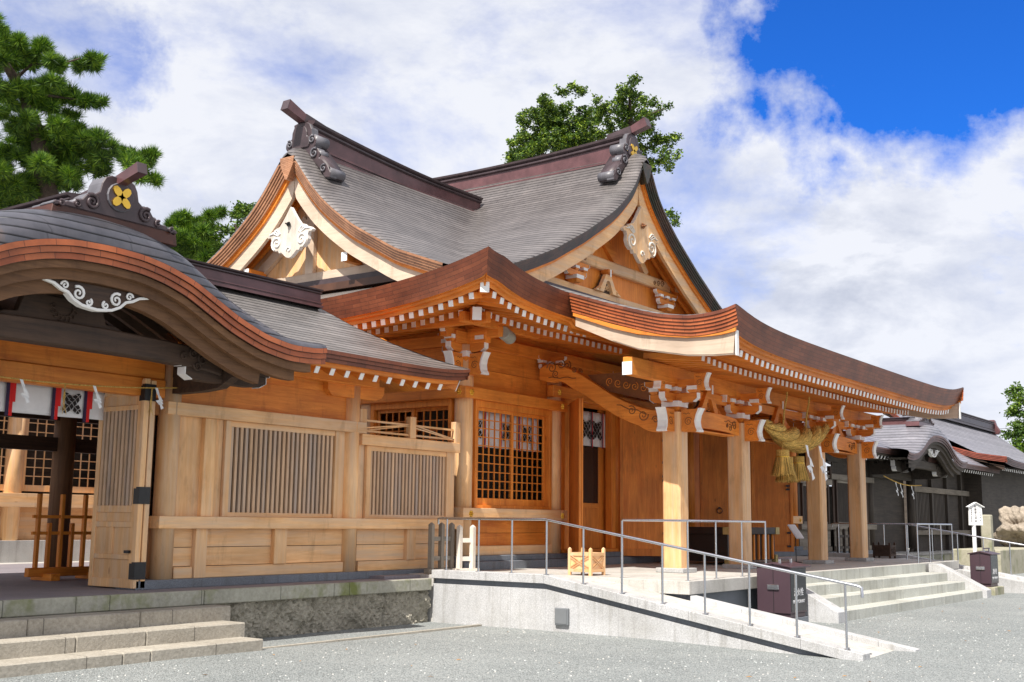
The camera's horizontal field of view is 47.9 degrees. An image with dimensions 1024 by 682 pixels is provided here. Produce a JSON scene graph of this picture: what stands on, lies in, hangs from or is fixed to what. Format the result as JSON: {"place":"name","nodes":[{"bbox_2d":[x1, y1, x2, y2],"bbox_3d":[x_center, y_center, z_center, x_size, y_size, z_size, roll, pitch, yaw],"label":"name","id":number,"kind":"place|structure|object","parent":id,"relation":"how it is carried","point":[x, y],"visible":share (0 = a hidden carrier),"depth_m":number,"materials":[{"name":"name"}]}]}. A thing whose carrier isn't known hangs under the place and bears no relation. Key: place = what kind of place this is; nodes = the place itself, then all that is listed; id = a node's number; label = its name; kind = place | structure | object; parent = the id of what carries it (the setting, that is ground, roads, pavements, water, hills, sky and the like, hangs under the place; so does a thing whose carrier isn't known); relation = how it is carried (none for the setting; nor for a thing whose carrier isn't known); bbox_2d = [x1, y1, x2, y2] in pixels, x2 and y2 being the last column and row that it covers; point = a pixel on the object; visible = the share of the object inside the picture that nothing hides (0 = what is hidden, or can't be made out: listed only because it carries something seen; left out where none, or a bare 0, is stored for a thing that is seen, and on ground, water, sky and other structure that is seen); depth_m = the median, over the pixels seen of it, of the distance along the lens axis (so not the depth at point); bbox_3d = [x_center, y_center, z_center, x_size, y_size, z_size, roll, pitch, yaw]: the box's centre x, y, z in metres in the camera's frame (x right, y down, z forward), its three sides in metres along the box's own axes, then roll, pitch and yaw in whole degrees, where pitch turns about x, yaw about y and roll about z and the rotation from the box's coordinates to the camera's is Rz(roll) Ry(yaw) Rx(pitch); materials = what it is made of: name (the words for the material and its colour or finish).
{"place":"outdoors","nodes":[
{"label":"outdoors","id":0,"kind":"place"},
{"bbox_2d":[0,561,431,599],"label":"gate pavement","id":1,"kind":"structure","parent":0,"point":[15,583],"depth_m":17.07,"materials":[{"name":"stone"}]},
{"bbox_2d":[24,494,91,580],"bbox_3d":[-7.184,3.182,18.726,0.560,1.360,1.450,-6,-11,35],"label":"wooden barrier","id":2,"kind":"object","parent":1,"relation":"on","point":[46,572],"visible":0.7,"depth_m":18.53,"materials":[{"name":"orange wood"}]},
{"bbox_2d":[0,416,316,562],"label":"hall","id":3,"kind":"structure","parent":1,"relation":"on","point":[25,475],"depth_m":25.89,"materials":[{"name":"wood"}]},
{"bbox_2d":[0,417,8,490],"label":"window","id":4,"kind":"structure","parent":3,"relation":"in","point":[1,485],"depth_m":25.38,"materials":[{"name":"brown wood"}]},
{"bbox_2d":[22,419,97,492],"bbox_3d":[-10.359,2.585,26.600,0.092,1.800,2.000,-6,-11,35],"label":"window","id":5,"kind":"structure","parent":3,"relation":"in","point":[36,488],"depth_m":26.14,"materials":[{"name":"brown wood"}]},
{"bbox_2d":[0,162,326,588],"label":"karahafu gate","id":6,"kind":"structure","parent":1,"relation":"on","point":[102,283],"depth_m":15.50,"materials":[{"name":"wood"}]},
{"bbox_2d":[0,381,104,421],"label":"shrine curtain","id":7,"kind":"object","parent":6,"relation":"hanging from","point":[45,400],"visible":0.84,"depth_m":15.96,"materials":[{"name":"white fabric"}]},
{"bbox_2d":[0,376,176,415],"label":"festoon rope","id":8,"kind":"object","parent":6,"relation":"hanging from","point":[25,395],"visible":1,"depth_m":15.80,"materials":[{"name":"fabric"}]},
{"bbox_2d":[88,378,156,588],"bbox_3d":[-5.665,2.053,16.709,1.102,2.965,0.215,-6,-11,35],"label":"door","id":9,"kind":"structure","parent":6,"relation":"in","point":[119,533],"depth_m":16.59,"materials":[{"name":"brown wood"}]},
{"bbox_2d":[116,257,469,589],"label":"cloister wing","id":10,"kind":"structure","parent":1,"relation":"on","point":[244,490],"depth_m":19.08,"materials":[{"name":"brown wood"}]},
{"bbox_2d":[219,420,231,516],"bbox_3d":[-4.435,1.968,17.808,0.100,1.478,0.110,-6,-11,35],"label":"window frame","id":11,"kind":"structure","parent":10,"relation":"in","point":[227,426],"depth_m":17.77,"materials":[{"name":"brown wood"}]},
{"bbox_2d":[227,512,331,517],"bbox_3d":[-3.755,2.823,18.670,0.070,0.069,2.290,-6,-11,35],"label":"window frame","id":12,"kind":"structure","parent":10,"relation":"in","point":[230,514],"depth_m":18.61,"materials":[{"name":"brown wood"}]},
{"bbox_2d":[232,421,334,435],"bbox_3d":[-3.735,1.441,18.882,0.080,0.090,2.290,-6,-11,35],"label":"window frame","id":13,"kind":"structure","parent":10,"relation":"in","point":[258,426],"depth_m":18.80,"materials":[{"name":"brown wood"}]},
{"bbox_2d":[331,431,339,517],"bbox_3d":[-3.037,2.283,19.727,0.100,1.478,0.100,-6,-11,35],"label":"window frame","id":14,"kind":"structure","parent":10,"relation":"in","point":[336,439],"depth_m":19.69,"materials":[{"name":"brown wood"}]},
{"bbox_2d":[362,445,370,517],"bbox_3d":[-2.574,2.486,20.348,0.100,1.278,0.110,-6,-11,35],"label":"window frame","id":15,"kind":"structure","parent":10,"relation":"in","point":[367,448],"depth_m":20.31,"materials":[{"name":"brown wood"}]},
{"bbox_2d":[369,514,444,518],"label":"window frame","id":16,"kind":"structure","parent":10,"relation":"in","point":[370,516],"depth_m":21.06,"materials":[{"name":"brown wood"}]},
{"bbox_2d":[371,446,445,456],"bbox_3d":[-1.918,2.048,21.347,0.080,0.090,2.140,-6,-11,35],"label":"window frame","id":17,"kind":"structure","parent":10,"relation":"in","point":[373,448],"depth_m":21.27,"materials":[{"name":"brown wood"}]},
{"bbox_2d":[444,452,449,516],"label":"window frame","id":18,"kind":"structure","parent":10,"relation":"in","point":[447,459],"depth_m":22.11,"materials":[{"name":"brown wood"}]},
{"bbox_2d":[0,573,1023,681],"bbox_3d":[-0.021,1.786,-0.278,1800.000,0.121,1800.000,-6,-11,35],"label":"ground","id":19,"kind":"structure","parent":0,"point":[1004,613],"depth_m":15.35,"materials":[{"name":"grey gravel"}]},
{"bbox_2d":[0,12,169,208],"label":"pine tree","id":20,"kind":"object","parent":19,"relation":"on","point":[54,152],"visible":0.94,"depth_m":30.74,"materials":[{"name":"green plant"}]},
{"bbox_2d":[0,604,262,677],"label":"stone steps","id":21,"kind":"structure","parent":19,"relation":"on","point":[35,645],"depth_m":14.27,"materials":[{"name":"beige stone"}]},
{"bbox_2d":[162,204,229,261],"bbox_3d":[-9.621,1.267,33.878,1.869,11.278,2.763,-1,-9,12],"label":"pine tree","id":22,"kind":"object","parent":19,"relation":"on","point":[196,239],"visible":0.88,"depth_m":34.29,"materials":[{"name":"green plant"}]},
{"bbox_2d":[0,578,431,637],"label":"stone ledge","id":23,"kind":"object","parent":19,"relation":"on","point":[272,611],"visible":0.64,"depth_m":17.68,"materials":[{"name":"grey stone"}]},
{"bbox_2d":[213,200,256,245],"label":"broadleaf tree","id":24,"kind":"object","parent":19,"relation":"on","point":[240,210],"visible":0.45,"depth_m":40.09,"materials":[{"name":"green plant"}]},
{"bbox_2d":[263,624,481,648],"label":"stone kerb","id":25,"kind":"structure","parent":19,"relation":"on","point":[394,634],"depth_m":17.56,"materials":[{"name":"grey stone"}]},
{"bbox_2d":[502,80,607,163],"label":"broadleaf tree","id":26,"kind":"object","parent":19,"relation":"on","point":[548,117],"visible":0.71,"depth_m":52.90,"materials":[{"name":"green plant"}]},
{"bbox_2d":[590,71,684,227],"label":"broadleaf tree","id":27,"kind":"object","parent":19,"relation":"on","point":[628,107],"visible":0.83,"depth_m":50.52,"materials":[{"name":"green plant"}]},
{"bbox_2d":[432,569,919,660],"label":"access ramp","id":28,"kind":"structure","parent":19,"relation":"on","point":[594,605],"depth_m":18.40,"materials":[{"name":"white concrete"}]},
{"bbox_2d":[555,608,569,625],"bbox_3d":[0.816,4.489,18.757,0.260,0.280,0.082,-6,-11,35],"label":"wall vent","id":29,"kind":"object","parent":28,"relation":"attached to","point":[562,616],"depth_m":18.71,"materials":[{"name":"grey metal"}]},
{"bbox_2d":[437,517,863,649],"bbox_3d":[1.773,3.709,18.234,7.669,1.771,0.100,-6,-11,35],"label":"handrail","id":30,"kind":"object","parent":28,"relation":"on","point":[795,573],"visible":1,"depth_m":17.85,"materials":[{"name":"metal"}]},
{"bbox_2d":[753,557,810,621],"bbox_3d":[4.978,4.668,21.168,0.740,1.365,0.925,-6,-11,35],"label":"hydrant cabinet","id":31,"kind":"object","parent":19,"relation":"on","point":[776,592],"visible":0.78,"depth_m":20.88,"materials":[{"name":"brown metal"}]},
{"bbox_2d":[805,563,991,623],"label":"terrace steps","id":32,"kind":"structure","parent":19,"relation":"on","point":[893,589],"depth_m":25.14,"materials":[{"name":"concrete"}]},
{"bbox_2d":[828,553,1023,592],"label":"access ramp","id":33,"kind":"structure","parent":19,"relation":"on","point":[1012,583],"depth_m":32.56,"materials":[{"name":"grey concrete"}]},
{"bbox_2d":[831,523,1023,574],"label":"handrail","id":34,"kind":"object","parent":33,"relation":"on","point":[956,533],"visible":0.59,"depth_m":34.26,"materials":[{"name":"metal"}]},
{"bbox_2d":[966,502,984,551],"bbox_3d":[14.922,6.483,37.019,0.609,2.584,0.183,3,-9,-12],"label":"signboard","id":35,"kind":"object","parent":19,"relation":"on","point":[975,518],"visible":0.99,"depth_m":37.10,"materials":[{"name":"white paint"}]},
{"bbox_2d":[967,548,1003,595],"bbox_3d":[12.578,6.154,30.597,0.670,1.305,0.990,-6,-11,35],"label":"hydrant cabinet","id":36,"kind":"object","parent":19,"relation":"on","point":[983,567],"visible":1,"depth_m":30.31,"materials":[{"name":"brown metal"}]},
{"bbox_2d":[981,515,993,551],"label":"stone post","id":37,"kind":"object","parent":19,"relation":"on","point":[987,529],"visible":0.48,"depth_m":41.38,"materials":[{"name":"beige stone"}]},
{"bbox_2d":[953,546,1023,573],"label":"stone plinth","id":38,"kind":"structure","parent":19,"relation":"on","point":[1017,560],"depth_m":43.01,"materials":[{"name":"beige stone"}]},
{"bbox_2d":[993,506,1023,546],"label":"pale rock","id":39,"kind":"object","parent":38,"relation":"on","point":[1011,527],"visible":0.9,"depth_m":48.20,"materials":[{"name":"beige stone"}]},
{"bbox_2d":[999,381,1023,452],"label":"evergreen tree","id":40,"kind":"object","parent":19,"relation":"on","point":[1017,425],"visible":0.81,"depth_m":83.81,"materials":[{"name":"green plant"}]},
{"bbox_2d":[0,0,1023,485],"label":"sky","id":41,"kind":"structure","parent":0,"point":[848,177],"materials":[{"name":"blue"}]},
{"bbox_2d":[411,556,958,621],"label":"terrace pavement","id":42,"kind":"structure","parent":0,"point":[729,585],"depth_m":21.33,"materials":[{"name":"stone"}]},
{"bbox_2d":[424,522,454,573],"bbox_3d":[-1.289,3.768,21.005,0.120,0.910,0.820,-6,-11,35],"label":"picket barrier","id":43,"kind":"object","parent":42,"relation":"on","point":[441,540],"visible":0.98,"depth_m":20.96,"materials":[{"name":"grey wood"}]},
{"bbox_2d":[452,525,479,570],"bbox_3d":[-0.848,3.829,21.235,0.508,0.870,0.120,5,-10,-27],"label":"picket barrier","id":44,"kind":"object","parent":42,"relation":"on","point":[460,541],"visible":0.98,"depth_m":21.20,"materials":[{"name":"white wood"}]},
{"bbox_2d":[206,99,963,572],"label":"worship hall","id":45,"kind":"structure","parent":42,"relation":"on","point":[574,269],"depth_m":26.25,"materials":[{"name":"wood"}]},
{"bbox_2d":[370,399,454,441],"bbox_3d":[-2.058,2.321,23.601,2.180,2.160,0.180,-6,-11,35],"label":"window frame","id":46,"kind":"structure","parent":45,"relation":"in","point":[450,403],"depth_m":23.59,"materials":[{"name":"orange wood"}]},
{"bbox_2d":[377,406,447,441],"bbox_3d":[-2.017,2.360,23.620,1.980,1.960,0.092,-6,-11,35],"label":"window","id":47,"kind":"structure","parent":45,"relation":"in","point":[414,411],"depth_m":23.73,"materials":[{"name":"orange wood"}]},
{"bbox_2d":[499,326,515,343],"bbox_3d":[-0.161,-0.139,22.988,0.378,0.360,0.446,-2,-9,19],"label":"loudspeaker","id":48,"kind":"object","parent":45,"relation":"attached to","point":[509,336],"visible":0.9,"depth_m":22.81,"materials":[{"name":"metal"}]},
{"bbox_2d":[478,411,538,452],"bbox_3d":[-0.122,1.921,24.271,0.059,0.770,2.491,-6,-11,35],"label":"shrine curtain","id":49,"kind":"object","parent":45,"relation":"hanging from","point":[507,429],"visible":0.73,"depth_m":24.26,"materials":[{"name":"white fabric"}]},
{"bbox_2d":[477,407,544,506],"bbox_3d":[-0.017,2.463,24.137,0.092,1.960,2.540,-6,-11,35],"label":"window","id":50,"kind":"structure","parent":45,"relation":"in","point":[510,501],"depth_m":24.13,"materials":[{"name":"orange wood"}]},
{"bbox_2d":[472,399,551,509],"bbox_3d":[-0.002,2.428,24.138,0.180,2.160,2.750,-6,-11,35],"label":"window frame","id":51,"kind":"structure","parent":45,"relation":"in","point":[547,414],"depth_m":24.24,"materials":[{"name":"orange wood"}]},
{"bbox_2d":[569,398,582,551],"bbox_3d":[1.390,2.995,25.075,0.094,3.410,1.200,2,-9,-7],"label":"door","id":52,"kind":"structure","parent":45,"relation":"in","point":[575,407],"depth_m":24.81,"materials":[{"name":"orange wood"}]},
{"bbox_2d":[565,405,604,548],"bbox_3d":[1.610,3.156,26.645,0.060,3.240,2.200,-6,-11,35],"label":"inner door","id":53,"kind":"structure","parent":45,"relation":"in","point":[593,513],"depth_m":26.85,"materials":[{"name":"orange wood"}]},
{"bbox_2d":[583,411,604,448],"bbox_3d":[1.808,2.070,26.959,0.059,0.832,1.591,-6,-11,35],"label":"shrine curtain","id":54,"kind":"object","parent":45,"relation":"hanging from","point":[593,429],"visible":0.76,"depth_m":27.09,"materials":[{"name":"white fabric"}]},
{"bbox_2d":[619,417,662,555],"bbox_3d":[3.156,3.370,27.352,1.200,3.410,0.129,1,-9,0],"label":"door","id":55,"kind":"structure","parent":45,"relation":"in","point":[640,449],"depth_m":27.34,"materials":[{"name":"orange wood"}]},
{"bbox_2d":[694,433,699,526],"bbox_3d":[5.261,3.996,32.022,0.050,3.320,1.900,-6,-11,35],"label":"inner door","id":56,"kind":"structure","parent":45,"relation":"in","point":[696,435],"depth_m":31.79,"materials":[{"name":"orange wood"}]},
{"bbox_2d":[699,430,754,526],"bbox_3d":[5.734,3.925,30.718,1.450,3.410,0.126,1,-9,0],"label":"door","id":57,"kind":"structure","parent":45,"relation":"in","point":[713,461],"depth_m":30.75,"materials":[{"name":"orange wood"}]},
{"bbox_2d":[753,440,793,551],"bbox_3d":[7.411,4.318,33.120,1.300,3.410,0.129,1,-9,0],"label":"door","id":58,"kind":"structure","parent":45,"relation":"in","point":[773,500],"depth_m":33.09,"materials":[{"name":"orange wood"}]},
{"bbox_2d":[763,392,830,482],"bbox_3d":[6.726,2.277,27.200,0.888,2.145,3.957,-6,-11,35],"label":"straw rope","id":59,"kind":"object","parent":45,"relation":"hanging from","point":[788,468],"visible":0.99,"depth_m":26.64,"materials":[{"name":"gold plant"}]},
{"bbox_2d":[568,547,604,575],"bbox_3d":[1.365,4.025,21.063,0.508,0.500,0.508,-6,-11,35],"label":"planter box","id":60,"kind":"object","parent":42,"relation":"on","point":[594,561],"visible":0.93,"depth_m":20.91,"materials":[{"name":"brown wood"}]},
{"bbox_2d":[620,519,766,580],"bbox_3d":[3.393,3.797,21.139,1.370,1.020,3.320,-6,-11,35],"label":"handrail","id":61,"kind":"object","parent":42,"relation":"on","point":[687,521],"visible":0.72,"depth_m":20.27,"materials":[{"name":"metal"}]},
{"bbox_2d":[689,527,779,563],"bbox_3d":[5.322,4.974,28.078,1.334,0.875,2.890,-6,-11,35],"label":"offering box","id":62,"kind":"object","parent":42,"relation":"on","point":[702,539],"visible":0.48,"depth_m":27.12,"materials":[{"name":"black paint"}]},
{"bbox_2d":[787,524,803,562],"bbox_3d":[7.213,5.146,29.287,0.280,0.950,0.460,-6,-11,35],"label":"notice stand","id":63,"kind":"object","parent":42,"relation":"on","point":[796,532],"visible":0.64,"depth_m":29.28,"materials":[{"name":"metal"}]},
{"bbox_2d":[872,542,895,558],"bbox_3d":[10.956,6.150,33.896,0.528,0.470,0.528,-6,-11,35],"label":"planter box","id":64,"kind":"object","parent":42,"relation":"on","point":[879,550],"visible":0.99,"depth_m":33.72,"materials":[{"name":"brown wood"}]},
{"bbox_2d":[905,523,954,562],"bbox_3d":[10.908,5.490,31.449,1.370,1.020,3.320,-6,-11,35],"label":"handrail","id":65,"kind":"object","parent":42,"relation":"on","point":[917,524],"visible":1,"depth_m":31.45,"materials":[{"name":"metal"}]},
{"bbox_2d":[896,549,951,559],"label":"pavement","id":66,"kind":"structure","parent":0,"point":[946,554],"depth_m":44.66,"materials":[{"name":"stone"}]},
{"bbox_2d":[836,527,849,552],"bbox_3d":[11.007,6.519,37.531,0.120,0.940,2.340,-6,-11,35],"label":"picket barrier","id":67,"kind":"object","parent":66,"relation":"on","point":[844,547],"visible":0.25,"depth_m":37.06,"materials":[{"name":"black wood"}]},
{"bbox_2d":[796,430,906,555],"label":"cloister wing","id":68,"kind":"structure","parent":66,"relation":"on","point":[837,498],"depth_m":39.27,"materials":[{"name":"brown wood"}]},
{"bbox_2d":[800,483,803,523],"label":"window frame","id":69,"kind":"structure","parent":68,"relation":"in","point":[801,484],"depth_m":36.43,"materials":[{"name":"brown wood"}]},
{"bbox_2d":[827,485,829,523],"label":"window frame","id":70,"kind":"structure","parent":68,"relation":"in","point":[828,504],"depth_m":38.20,"materials":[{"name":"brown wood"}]},
{"bbox_2d":[834,480,838,522],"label":"window frame","id":71,"kind":"structure","parent":68,"relation":"in","point":[835,481],"depth_m":38.87,"materials":[{"name":"brown wood"}]},
{"bbox_2d":[837,480,847,483],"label":"window frame","id":72,"kind":"structure","parent":68,"relation":"in","point":[838,481],"depth_m":39.44,"materials":[{"name":"grey wood"}]},
{"bbox_2d":[825,415,967,551],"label":"karahafu gate","id":73,"kind":"structure","parent":66,"relation":"on","point":[917,439],"depth_m":43.55,"materials":[{"name":"black wood"}]},
{"bbox_2d":[873,478,905,551],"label":"door","id":74,"kind":"structure","parent":73,"relation":"in","point":[888,506],"depth_m":44.25,"materials":[{"name":"black wood"}]},
{"bbox_2d":[883,475,921,497],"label":"festoon rope","id":75,"kind":"object","parent":73,"relation":"hanging from","point":[901,488],"visible":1,"depth_m":42.90,"materials":[{"name":"fabric"}]},
{"bbox_2d":[883,412,1023,547],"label":"hall","id":76,"kind":"structure","parent":66,"relation":"on","point":[972,437],"depth_m":55.93,"materials":[{"name":"metal"}]},
{"bbox_2d":[909,450,999,551],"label":"dark wing","id":77,"kind":"structure","parent":66,"relation":"on","point":[941,501],"depth_m":49.21,"materials":[{"name":"black wood"}]}
]}

